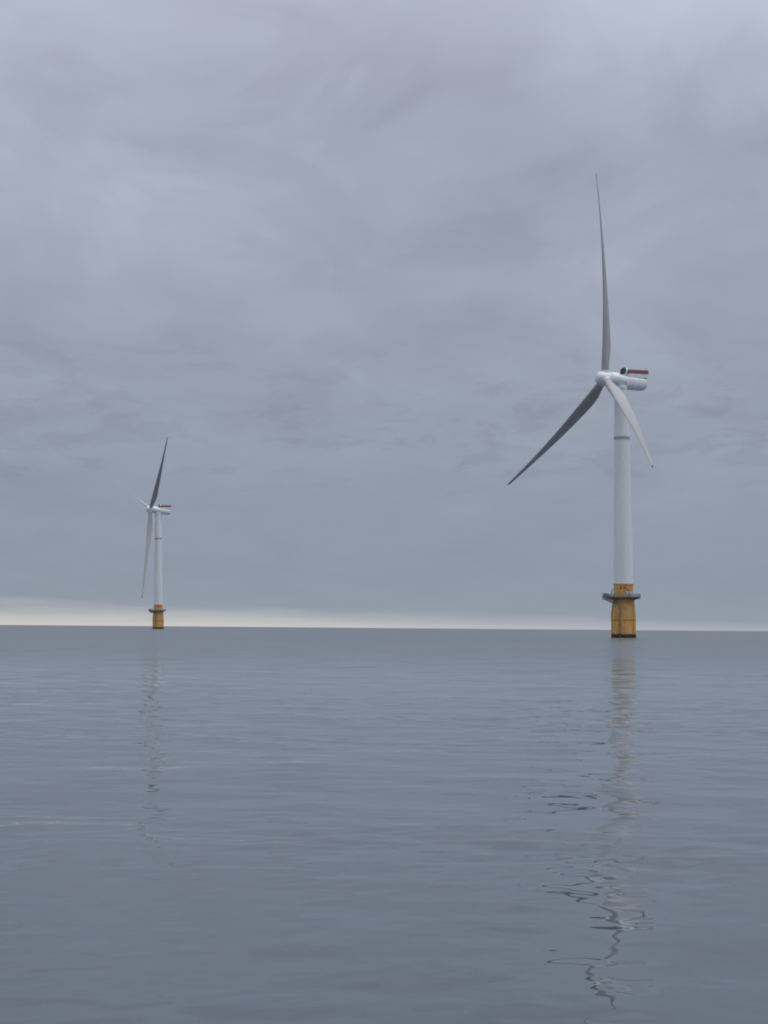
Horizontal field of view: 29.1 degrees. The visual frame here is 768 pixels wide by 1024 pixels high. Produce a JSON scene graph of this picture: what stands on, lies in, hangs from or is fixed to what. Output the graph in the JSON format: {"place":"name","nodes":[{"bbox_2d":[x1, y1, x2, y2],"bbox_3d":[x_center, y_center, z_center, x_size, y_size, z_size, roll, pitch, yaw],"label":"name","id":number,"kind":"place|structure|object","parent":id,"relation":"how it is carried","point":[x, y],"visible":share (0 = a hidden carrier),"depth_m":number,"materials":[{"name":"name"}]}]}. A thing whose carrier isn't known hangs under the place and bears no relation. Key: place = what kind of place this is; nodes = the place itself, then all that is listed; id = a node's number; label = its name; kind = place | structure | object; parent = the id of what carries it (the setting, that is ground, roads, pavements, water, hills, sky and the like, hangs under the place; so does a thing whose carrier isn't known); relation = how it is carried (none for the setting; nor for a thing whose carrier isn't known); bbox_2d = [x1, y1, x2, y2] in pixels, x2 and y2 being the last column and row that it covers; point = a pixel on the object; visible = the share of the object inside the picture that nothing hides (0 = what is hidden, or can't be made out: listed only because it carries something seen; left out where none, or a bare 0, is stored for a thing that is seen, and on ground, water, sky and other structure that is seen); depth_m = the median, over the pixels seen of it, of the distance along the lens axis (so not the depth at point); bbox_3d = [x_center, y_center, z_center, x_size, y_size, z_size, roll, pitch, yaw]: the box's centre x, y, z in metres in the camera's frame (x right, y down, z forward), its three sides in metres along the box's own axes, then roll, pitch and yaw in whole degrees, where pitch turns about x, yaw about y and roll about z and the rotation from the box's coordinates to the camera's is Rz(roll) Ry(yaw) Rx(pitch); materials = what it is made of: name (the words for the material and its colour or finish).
{"place":"outdoors","nodes":[
{"label":"outdoors","id":0,"kind":"place"},
{"bbox_2d":[0,625,767,1023],"bbox_3d":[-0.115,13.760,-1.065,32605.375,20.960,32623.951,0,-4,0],"label":"sea","id":1,"kind":"structure","parent":0,"point":[258,825],"depth_m":25.20,"materials":[{"name":"grey liquid"}]},
{"bbox_2d":[131,437,170,628],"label":"wind turbine","id":2,"kind":"object","parent":1,"relation":"in","point":[158,616],"visible":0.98,"depth_m":1222.08,"materials":[{"name":"white paint"}]},
{"bbox_2d":[507,175,652,637],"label":"wind turbine","id":3,"kind":"object","parent":1,"relation":"in","point":[623,598],"visible":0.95,"depth_m":551.95,"materials":[{"name":"white paint"}]},
{"bbox_2d":[0,0,767,630],"label":"sky","id":4,"kind":"structure","parent":0,"point":[343,256],"materials":[{"name":"grey"}]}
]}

